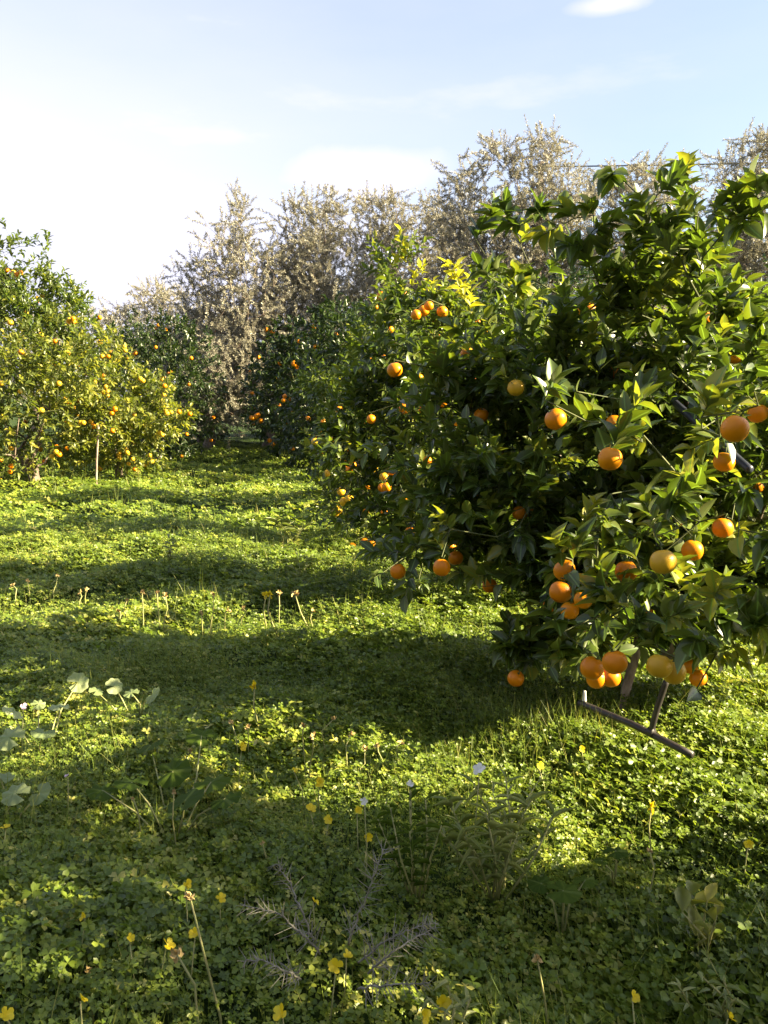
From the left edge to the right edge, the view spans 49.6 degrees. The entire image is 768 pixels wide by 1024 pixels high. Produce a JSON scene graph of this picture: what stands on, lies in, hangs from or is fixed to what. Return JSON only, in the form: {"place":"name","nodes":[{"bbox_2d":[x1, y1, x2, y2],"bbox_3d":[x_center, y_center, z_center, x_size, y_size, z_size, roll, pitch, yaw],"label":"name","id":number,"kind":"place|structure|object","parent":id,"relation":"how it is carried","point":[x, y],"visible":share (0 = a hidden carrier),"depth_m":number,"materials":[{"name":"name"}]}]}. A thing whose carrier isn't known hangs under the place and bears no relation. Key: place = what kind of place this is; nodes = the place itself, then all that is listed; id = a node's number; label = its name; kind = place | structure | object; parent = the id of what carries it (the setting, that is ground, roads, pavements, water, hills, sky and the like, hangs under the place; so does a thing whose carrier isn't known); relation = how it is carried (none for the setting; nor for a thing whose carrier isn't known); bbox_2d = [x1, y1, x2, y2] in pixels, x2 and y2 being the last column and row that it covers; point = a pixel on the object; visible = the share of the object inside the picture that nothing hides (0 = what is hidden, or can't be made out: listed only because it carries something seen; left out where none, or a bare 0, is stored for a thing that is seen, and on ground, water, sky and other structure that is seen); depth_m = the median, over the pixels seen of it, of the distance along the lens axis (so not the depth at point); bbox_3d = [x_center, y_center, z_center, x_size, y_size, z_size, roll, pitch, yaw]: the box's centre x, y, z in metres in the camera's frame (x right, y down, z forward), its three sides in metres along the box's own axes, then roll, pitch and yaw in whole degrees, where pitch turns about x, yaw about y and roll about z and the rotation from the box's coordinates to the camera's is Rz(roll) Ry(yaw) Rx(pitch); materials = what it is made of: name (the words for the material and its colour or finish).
{"place":"outdoors","nodes":[
{"label":"outdoors","id":0,"kind":"place"},
{"bbox_2d":[0,398,767,1023],"bbox_3d":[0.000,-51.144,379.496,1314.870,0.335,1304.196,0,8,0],"label":"ground","id":1,"kind":"structure","parent":0,"point":[244,440],"depth_m":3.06,"materials":[{"name":"plant"}]},
{"bbox_2d":[0,1006,13,1023],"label":"clover flower","id":2,"kind":"object","parent":1,"relation":"on","point":[6,1014],"visible":1,"depth_m":1.78,"materials":[{"name":"yellow plant"}]},
{"bbox_2d":[20,703,26,774],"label":"mallow flower","id":3,"kind":"object","parent":1,"relation":"on","point":[24,705],"visible":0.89,"depth_m":3.21,"materials":[{"name":"white plant"}]},
{"bbox_2d":[0,772,50,845],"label":"mallow plant","id":4,"kind":"object","parent":1,"relation":"on","point":[15,799],"visible":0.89,"depth_m":2.72,"materials":[{"name":"green plant"}]},
{"bbox_2d":[0,672,88,767],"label":"mallow plant","id":5,"kind":"object","parent":1,"relation":"on","point":[7,742],"visible":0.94,"depth_m":3.38,"materials":[{"name":"green plant"}]},
{"bbox_2d":[0,304,88,431],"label":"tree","id":6,"kind":"object","parent":1,"relation":"on","point":[35,409],"visible":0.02,"depth_m":35.32,"materials":[{"name":"green plant"}]},
{"bbox_2d":[0,217,107,479],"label":"orange tree","id":7,"kind":"object","parent":1,"relation":"on","point":[16,301],"visible":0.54,"depth_m":14.80,"materials":[{"name":"green plant"}]},
{"bbox_2d":[0,301,125,487],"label":"orange tree","id":8,"kind":"object","parent":1,"relation":"on","point":[34,367],"visible":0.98,"depth_m":13.32,"materials":[{"name":"green plant"}]},
{"bbox_2d":[72,912,85,1007],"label":"clover flower","id":9,"kind":"object","parent":1,"relation":"on","point":[83,915],"visible":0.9,"depth_m":2.06,"materials":[{"name":"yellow plant"}]},
{"bbox_2d":[80,993,87,1023],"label":"clover flower","id":10,"kind":"object","parent":1,"relation":"on","point":[83,999],"visible":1,"depth_m":1.81,"materials":[{"name":"yellow plant"}]},
{"bbox_2d":[95,425,99,483],"bbox_3d":[-4.740,-0.869,13.762,0.124,1.140,0.032,0,8,0],"label":"prop stake","id":11,"kind":"object","parent":1,"relation":"on","point":[96,467],"visible":0.71,"depth_m":13.75,"materials":[{"name":"brown wood"}]},
{"bbox_2d":[40,322,165,444],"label":"orange tree","id":12,"kind":"object","parent":1,"relation":"on","point":[137,361],"visible":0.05,"depth_m":20.56,"materials":[{"name":"green plant"}]},
{"bbox_2d":[58,301,157,417],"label":"olive tree","id":13,"kind":"object","parent":1,"relation":"on","point":[109,318],"visible":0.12,"depth_m":36.85,"materials":[{"name":"green plant"}]},
{"bbox_2d":[89,678,159,716],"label":"mallow plant","id":14,"kind":"object","parent":1,"relation":"on","point":[117,685],"visible":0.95,"depth_m":3.65,"materials":[{"name":"green plant"}]},
{"bbox_2d":[53,334,202,479],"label":"orange tree","id":15,"kind":"object","parent":1,"relation":"on","point":[153,433],"visible":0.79,"depth_m":14.39,"materials":[{"name":"green plant"}]},
{"bbox_2d":[127,932,134,1017],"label":"clover flower","id":16,"kind":"object","parent":1,"relation":"on","point":[130,937],"visible":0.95,"depth_m":2.00,"materials":[{"name":"yellow plant"}]},
{"bbox_2d":[97,270,210,439],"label":"olive tree","id":17,"kind":"object","parent":1,"relation":"on","point":[161,297],"visible":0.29,"depth_m":25.52,"materials":[{"name":"green plant"}]},
{"bbox_2d":[78,306,230,463],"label":"orange tree","id":18,"kind":"object","parent":1,"relation":"on","point":[171,356],"visible":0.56,"depth_m":18.44,"materials":[{"name":"green plant"}]},
{"bbox_2d":[86,728,241,842],"bbox_3d":[-0.779,0.993,2.893,0.480,0.232,0.650,-3,8,-19],"label":"broad leaf plant","id":19,"kind":"object","parent":1,"relation":"on","point":[179,774],"visible":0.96,"depth_m":2.82,"materials":[{"name":"plant"}]},
{"bbox_2d":[162,592,167,636],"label":"seed stalk","id":20,"kind":"object","parent":1,"relation":"on","point":[165,595],"visible":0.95,"depth_m":5.23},
{"bbox_2d":[156,937,175,1021],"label":"clover flower","id":21,"kind":"object","parent":1,"relation":"on","point":[170,944],"visible":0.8,"depth_m":2.00,"materials":[{"name":"yellow plant"}]},
{"bbox_2d":[161,534,177,560],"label":"leafy weed","id":22,"kind":"object","parent":1,"relation":"on","point":[171,546],"visible":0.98,"depth_m":6.68,"materials":[{"name":"green plant"}]},
{"bbox_2d":[172,789,176,844],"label":"seed stalk","id":23,"kind":"object","parent":1,"relation":"on","point":[173,791],"visible":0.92,"depth_m":2.62,"materials":[{"name":"plant"}]},
{"bbox_2d":[169,947,198,1022],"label":"seed stalk","id":24,"kind":"object","parent":1,"relation":"on","point":[176,954],"visible":0.98,"depth_m":1.90,"materials":[{"name":"plant"}]},
{"bbox_2d":[183,879,191,967],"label":"clover flower","id":25,"kind":"object","parent":1,"relation":"on","point":[188,884],"visible":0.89,"depth_m":2.19,"materials":[{"name":"yellow plant"}]},
{"bbox_2d":[189,927,197,1000],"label":"clover flower","id":26,"kind":"object","parent":1,"relation":"on","point":[193,933],"visible":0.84,"depth_m":2.02,"materials":[{"name":"yellow plant"}]},
{"bbox_2d":[150,320,242,442],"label":"orange tree","id":27,"kind":"object","parent":1,"relation":"on","point":[221,435],"visible":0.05,"depth_m":26.75,"materials":[{"name":"green plant"}]},
{"bbox_2d":[148,288,254,438],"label":"olive tree","id":28,"kind":"object","parent":1,"relation":"on","point":[194,436],"visible":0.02,"depth_m":30.17,"materials":[{"name":"green plant"}]},
{"bbox_2d":[183,891,221,1023],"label":"seed stalk","id":29,"kind":"object","parent":1,"relation":"on","point":[187,896],"visible":1,"depth_m":1.89,"materials":[{"name":"plant"}]},
{"bbox_2d":[216,892,225,950],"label":"clover flower","id":30,"kind":"object","parent":1,"relation":"on","point":[221,897],"visible":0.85,"depth_m":2.23,"materials":[{"name":"yellow plant"}]},
{"bbox_2d":[152,178,315,455],"bbox_3d":[-4.117,-5.061,22.145,4.800,7.362,5.334,0,8,0],"label":"olive tree","id":31,"kind":"object","parent":1,"relation":"on","point":[222,317],"visible":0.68,"depth_m":21.71,"materials":[{"name":"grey plant"}]},
{"bbox_2d":[238,742,246,789],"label":"clover flower","id":32,"kind":"object","parent":1,"relation":"on","point":[243,746],"visible":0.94,"depth_m":3.07,"materials":[{"name":"yellow plant"}]},
{"bbox_2d":[250,680,260,736],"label":"seed stalk","id":33,"kind":"object","parent":1,"relation":"on","point":[253,686],"visible":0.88,"depth_m":3.53,"materials":[{"name":"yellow plant"}]},
{"bbox_2d":[228,330,289,437],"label":"orange tree","id":34,"kind":"object","parent":1,"relation":"on","point":[250,426],"visible":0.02,"depth_m":27.02,"materials":[{"name":"green plant"}]},
{"bbox_2d":[261,591,267,647],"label":"seed stalk","id":35,"kind":"object","parent":1,"relation":"on","point":[264,594],"visible":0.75,"depth_m":5.08,"materials":[{"name":"yellow plant"}]},
{"bbox_2d":[238,946,304,991],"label":"prickly stem","id":36,"kind":"object","parent":1,"relation":"on","point":[298,978],"visible":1,"depth_m":1.84,"materials":[{"name":"plant"}]},
{"bbox_2d":[265,590,277,649],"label":"seed stalk","id":37,"kind":"object","parent":1,"relation":"on","point":[269,594],"visible":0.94,"depth_m":4.97,"materials":[{"name":"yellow plant"}]},
{"bbox_2d":[260,840,282,902],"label":"seed stalk","id":38,"kind":"object","parent":1,"relation":"on","point":[262,845],"visible":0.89,"depth_m":2.44,"materials":[{"name":"plant"}]},
{"bbox_2d":[273,1003,286,1023],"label":"clover flower","id":39,"kind":"object","parent":1,"relation":"on","point":[279,1012],"visible":1,"depth_m":1.77,"materials":[{"name":"yellow plant"}]},
{"bbox_2d":[238,895,324,959],"bbox_3d":[-0.246,0.973,1.944,0.206,0.161,0.100,0,8,3],"label":"prickly stem","id":40,"kind":"object","parent":1,"relation":"on","point":[296,929],"visible":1,"depth_m":1.95,"materials":[{"name":"plant"}]},
{"bbox_2d":[262,516,314,546],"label":"leafy weed","id":41,"kind":"object","parent":1,"relation":"on","point":[288,529],"visible":0.94,"depth_m":7.91,"materials":[{"name":"green plant"}]},
{"bbox_2d":[267,856,316,940],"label":"prickly stem","id":42,"kind":"object","parent":1,"relation":"on","point":[297,902],"visible":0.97,"depth_m":2.00,"materials":[{"name":"plant"}]},
{"bbox_2d":[211,181,383,448],"bbox_3d":[-2.121,-5.263,23.061,5.339,7.526,4.958,6,10,38],"label":"olive tree","id":43,"kind":"object","parent":1,"relation":"on","point":[316,243],"visible":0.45,"depth_m":22.11,"materials":[{"name":"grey plant"}]},
{"bbox_2d":[281,552,316,581],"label":"leafy weed","id":44,"kind":"object","parent":1,"relation":"on","point":[299,570],"visible":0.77,"depth_m":6.70,"materials":[{"name":"green plant"}]},
{"bbox_2d":[291,590,308,644],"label":"seed stalk","id":45,"kind":"object","parent":1,"relation":"on","point":[295,593],"visible":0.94,"depth_m":5.12,"materials":[{"name":"plant"}]},
{"bbox_2d":[241,277,358,428],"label":"olive tree","id":46,"kind":"object","parent":1,"relation":"on","point":[304,316],"visible":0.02,"depth_m":29.96,"materials":[{"name":"green plant"}]},
{"bbox_2d":[244,323,358,457],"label":"orange tree","id":47,"kind":"object","parent":1,"relation":"on","point":[267,391],"visible":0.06,"depth_m":18.83,"materials":[{"name":"green plant"}]},
{"bbox_2d":[299,722,308,785],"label":"seed stalk","id":48,"kind":"object","parent":1,"relation":"on","point":[303,725],"visible":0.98,"depth_m":3.19,"materials":[{"name":"plant"}]},
{"bbox_2d":[236,290,377,470],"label":"orange tree","id":49,"kind":"object","parent":1,"relation":"on","point":[281,346],"visible":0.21,"depth_m":15.75,"materials":[{"name":"green plant"}]},
{"bbox_2d":[306,803,315,859],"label":"clover flower","id":50,"kind":"object","parent":1,"relation":"on","point":[310,807],"visible":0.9,"depth_m":2.68,"materials":[{"name":"yellow plant"}]},
{"bbox_2d":[308,731,315,776],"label":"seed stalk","id":51,"kind":"object","parent":1,"relation":"on","point":[312,735],"visible":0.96,"depth_m":3.17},
{"bbox_2d":[312,897,321,966],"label":"clover flower","id":52,"kind":"object","parent":1,"relation":"on","point":[315,901],"visible":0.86,"depth_m":2.18,"materials":[{"name":"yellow plant"}]},
{"bbox_2d":[315,777,323,819],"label":"clover flower","id":53,"kind":"object","parent":1,"relation":"on","point":[319,781],"visible":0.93,"depth_m":2.84,"materials":[{"name":"yellow plant"}]},
{"bbox_2d":[323,814,332,865],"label":"clover flower","id":54,"kind":"object","parent":1,"relation":"on","point":[327,818],"visible":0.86,"depth_m":2.64,"materials":[{"name":"yellow plant"}]},
{"bbox_2d":[328,958,342,1023],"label":"clover flower","id":55,"kind":"object","parent":1,"relation":"on","point":[334,964],"visible":1,"depth_m":1.92,"materials":[{"name":"yellow plant"}]},
{"bbox_2d":[340,948,352,1016],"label":"clover flower","id":56,"kind":"object","parent":1,"relation":"on","point":[347,954],"visible":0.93,"depth_m":2.01,"materials":[{"name":"yellow plant"}]},
{"bbox_2d":[270,305,442,493],"bbox_3d":[-0.288,-1.294,10.963,2.468,2.832,1.598,0,8,0],"label":"orange tree","id":57,"kind":"object","parent":1,"relation":"on","point":[296,400],"visible":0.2,"depth_m":10.87,"materials":[{"name":"green plant"}]},
{"bbox_2d":[355,806,361,863],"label":"clover flower","id":58,"kind":"object","parent":1,"relation":"on","point":[358,809],"visible":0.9,"depth_m":2.63,"materials":[{"name":"yellow plant"}]},
{"bbox_2d":[360,797,367,890],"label":"white flower","id":59,"kind":"object","parent":1,"relation":"on","point":[364,800],"visible":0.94,"depth_m":2.42,"materials":[{"name":"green plant"}]},
{"bbox_2d":[363,833,372,886],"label":"clover flower","id":60,"kind":"object","parent":1,"relation":"on","point":[369,836],"visible":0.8,"depth_m":2.51,"materials":[{"name":"yellow plant"}]},
{"bbox_2d":[339,833,398,945],"bbox_3d":[-0.048,0.917,1.978,0.169,0.307,0.117,7,11,42],"label":"prickly stem","id":61,"kind":"object","parent":1,"relation":"on","point":[357,913],"visible":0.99,"depth_m":1.97,"materials":[{"name":"plant"}]},
{"bbox_2d":[293,224,471,546],"bbox_3d":[0.095,-1.097,8.290,2.030,3.316,1.638,0,8,0],"label":"orange tree","id":62,"kind":"object","parent":1,"relation":"on","point":[319,389],"visible":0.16,"depth_m":8.07,"materials":[{"name":"green plant"}]},
{"bbox_2d":[0,440,767,1023],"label":"ground cover","id":63,"kind":"object","parent":1,"relation":"on","point":[40,904],"visible":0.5,"depth_m":3.03,"materials":[{"name":"green plant"}]},
{"bbox_2d":[314,179,456,333],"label":"olive tree","id":64,"kind":"object","parent":1,"relation":"on","point":[383,232],"visible":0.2,"depth_m":23.23,"materials":[{"name":"green plant"}]},
{"bbox_2d":[357,962,437,1007],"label":"prickly stem","id":65,"kind":"object","parent":1,"relation":"on","point":[375,985],"visible":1,"depth_m":1.77,"materials":[{"name":"plant"}]},
{"bbox_2d":[358,908,439,969],"bbox_3d":[0.033,0.982,1.917,0.190,0.154,0.111,0,8,0],"label":"prickly stem","id":66,"kind":"object","parent":1,"relation":"on","point":[379,944],"visible":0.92,"depth_m":1.91,"materials":[{"name":"plant"}]},
{"bbox_2d":[367,916,444,977],"bbox_3d":[0.055,0.982,1.873,0.174,0.126,0.099,-4,9,-26],"label":"prickly stem","id":67,"kind":"object","parent":1,"relation":"on","point":[388,956],"visible":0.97,"depth_m":1.87,"materials":[{"name":"plant"}]},
{"bbox_2d":[354,260,464,303],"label":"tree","id":68,"kind":"object","parent":1,"relation":"on","point":[414,280],"depth_m":30.12,"materials":[{"name":"green plant"}]},
{"bbox_2d":[406,780,414,912],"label":"white flower","id":69,"kind":"object","parent":1,"relation":"on","point":[409,783],"visible":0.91,"depth_m":2.40,"materials":[{"name":"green plant"}]},
{"bbox_2d":[369,785,453,916],"bbox_3d":[0.074,0.993,2.362,0.240,0.408,0.211,0,8,0],"label":"leafy weed","id":70,"kind":"object","parent":1,"relation":"on","point":[411,863],"visible":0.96,"depth_m":2.38,"materials":[{"name":"green plant"}]},
{"bbox_2d":[422,1009,430,1023],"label":"clover flower","id":71,"kind":"object","parent":1,"relation":"on","point":[426,1013],"visible":1,"depth_m":1.77,"materials":[{"name":"yellow plant"}]},
{"bbox_2d":[380,182,490,411],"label":"olive tree","id":72,"kind":"object","parent":1,"relation":"on","point":[450,250],"visible":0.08,"depth_m":24.38,"materials":[{"name":"green plant"}]},
{"bbox_2d":[436,994,451,1020],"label":"clover flower","id":73,"kind":"object","parent":1,"relation":"on","point":[444,1001],"visible":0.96,"depth_m":1.82,"materials":[{"name":"yellow plant"}]},
{"bbox_2d":[388,280,504,443],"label":"orange tree","id":74,"kind":"object","parent":1,"relation":"on","point":[482,297],"visible":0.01,"depth_m":16.29,"materials":[{"name":"green plant"}]},
{"bbox_2d":[302,256,593,592],"bbox_3d":[0.601,-0.500,5.923,2.202,2.560,1.807,-5,9,-32],"label":"orange tree","id":75,"kind":"object","parent":1,"relation":"on","point":[355,392],"visible":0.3,"depth_m":5.78,"materials":[{"name":"green plant"}]},
{"bbox_2d":[420,978,481,1023],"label":"leafy weed","id":76,"kind":"object","parent":1,"relation":"on","point":[445,983],"visible":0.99,"depth_m":1.80,"materials":[{"name":"green plant"}]},
{"bbox_2d":[472,763,485,903],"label":"white flower","id":77,"kind":"object","parent":1,"relation":"on","point":[479,768],"visible":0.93,"depth_m":2.45,"materials":[{"name":"green plant"}]},
{"bbox_2d":[416,769,574,910],"bbox_3d":[0.353,0.988,2.481,0.519,0.412,0.331,-7,11,-42],"label":"leafy weed","id":78,"kind":"object","parent":1,"relation":"on","point":[509,836],"visible":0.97,"depth_m":2.44,"materials":[{"name":"green plant"}]},
{"bbox_2d":[403,114,614,365],"bbox_3d":[3.605,-5.758,21.711,6.279,8.912,4.116,0,8,0],"label":"olive tree","id":79,"kind":"object","parent":1,"relation":"on","point":[499,246],"visible":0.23,"depth_m":21.09,"materials":[{"name":"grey plant"}]},
{"bbox_2d":[531,953,548,1023],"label":"seed stalk","id":80,"kind":"object","parent":1,"relation":"on","point":[537,959],"visible":0.99,"depth_m":1.84,"materials":[{"name":"plant"}]},
{"bbox_2d":[536,161,543,364],"bbox_3d":[4.960,-6.522,26.858,0.227,9.136,0.227,0,8,0],"label":"utility pole","id":81,"kind":"object","parent":1,"relation":"on","point":[542,218],"visible":0.09,"depth_m":26.27,"materials":[{"name":"brown wood"}]},
{"bbox_2d":[550,162,763,166],"bbox_3d":[20.005,-11.223,23.366,30.614,1.934,0.042,1,8,10],"label":"overhead wire","id":82,"kind":"object","parent":81,"relation":"attached to","point":[632,165],"visible":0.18,"depth_m":25.88,"materials":[{"name":"metal"}]},
{"bbox_2d":[537,761,544,798],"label":"clover flower","id":83,"kind":"object","parent":1,"relation":"on","point":[540,765],"visible":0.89,"depth_m":3.00,"materials":[{"name":"yellow plant"}]},
{"bbox_2d":[451,262,639,462],"bbox_3d":[2.580,-2.293,14.452,3.661,4.028,3.692,0,8,0],"label":"orange tree","id":84,"kind":"object","parent":1,"relation":"on","point":[582,271],"visible":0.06,"depth_m":13.73,"materials":[{"name":"green plant"}]},
{"bbox_2d":[348,149,767,708],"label":"orange tree","id":85,"kind":"object","parent":1,"relation":"on","point":[664,519],"visible":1,"depth_m":3.50,"materials":[{"name":"green plant"}]},
{"bbox_2d":[672,400,753,473],"bbox_3d":[1.280,-0.304,3.265,0.030,0.267,0.481,-2,8,-16],"label":"prop pipe","id":86,"kind":"object","parent":85,"relation":"attached to","point":[740,461],"visible":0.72,"depth_m":3.19,"materials":[{"name":"metal"}]},
{"bbox_2d":[527,875,597,941],"bbox_3d":[0.502,1.116,2.307,0.202,0.180,0.161,0,8,0],"label":"broad leaf plant","id":87,"kind":"object","parent":1,"relation":"on","point":[569,894],"visible":0.96,"depth_m":2.30,"materials":[{"name":"plant"}]},
{"bbox_2d":[498,287,634,456],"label":"orange tree","id":88,"kind":"object","parent":1,"relation":"on","point":[539,304],"depth_m":18.11,"materials":[{"name":"green plant"}]},
{"bbox_2d":[594,846,628,893],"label":"broad leaf plant","id":89,"kind":"object","parent":1,"relation":"on","point":[617,854],"visible":0.97,"depth_m":2.46,"materials":[{"name":"plant"}]},
{"bbox_2d":[619,600,642,728],"bbox_3d":[1.154,0.748,3.833,0.050,0.666,0.241,7,11,42],"label":"prop stake","id":90,"kind":"object","parent":1,"relation":"on","point":[627,683],"visible":0.47,"depth_m":3.78,"materials":[{"name":"grey wood"}]},
{"bbox_2d":[631,989,639,1023],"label":"clover flower","id":91,"kind":"object","parent":1,"relation":"on","point":[635,997],"visible":1,"depth_m":1.81,"materials":[{"name":"yellow plant"}]},
{"bbox_2d":[577,679,694,757],"bbox_3d":[0.962,0.739,3.211,0.052,0.260,0.525,-6,10,-39],"label":"rake","id":92,"kind":"object","parent":1,"relation":"on","point":[650,731],"visible":0.96,"depth_m":3.14,"materials":[{"name":"metal"}]},
{"bbox_2d":[562,142,718,346],"bbox_3d":[7.413,-5.808,23.632,5.376,8.533,5.055,0,8,0],"label":"olive tree","id":93,"kind":"object","parent":1,"relation":"on","point":[636,168],"visible":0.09,"depth_m":22.64,"materials":[{"name":"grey plant"}]},
{"bbox_2d":[646,847,654,901],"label":"seed stalk","id":94,"kind":"object","parent":1,"relation":"on","point":[649,851],"visible":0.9,"depth_m":2.40,"materials":[{"name":"plant"}]},
{"bbox_2d":[648,801,656,874],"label":"flower","id":95,"kind":"object","parent":1,"relation":"on","point":[651,809],"visible":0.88,"depth_m":2.60,"materials":[{"name":"yellow plant"}]},
{"bbox_2d":[674,880,724,953],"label":"citrus seedling","id":96,"kind":"object","parent":1,"relation":"on","point":[683,895],"visible":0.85,"depth_m":2.11,"materials":[{"name":"green plant"}]},
{"bbox_2d":[668,971,748,1021],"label":"leafy weed","id":97,"kind":"object","parent":1,"relation":"on","point":[728,997],"visible":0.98,"depth_m":1.90,"materials":[{"name":"green plant"}]},
{"bbox_2d":[692,117,767,452],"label":"olive tree","id":98,"kind":"object","parent":1,"relation":"on","point":[750,246],"visible":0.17,"depth_m":20.30,"materials":[{"name":"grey plant"}]},
{"bbox_2d":[713,253,767,449],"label":"orange tree","id":99,"kind":"object","parent":1,"relation":"on","point":[766,265],"visible":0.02,"depth_m":9.66,"materials":[{"name":"green plant"}]},
{"bbox_2d":[738,839,753,892],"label":"clover flower","id":100,"kind":"object","parent":1,"relation":"on","point":[748,843],"visible":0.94,"depth_m":2.50,"materials":[{"name":"yellow plant"}]},
{"bbox_2d":[0,0,767,397],"label":"sky","id":101,"kind":"structure","parent":0,"point":[121,121],"materials":[{"name":"blue"}]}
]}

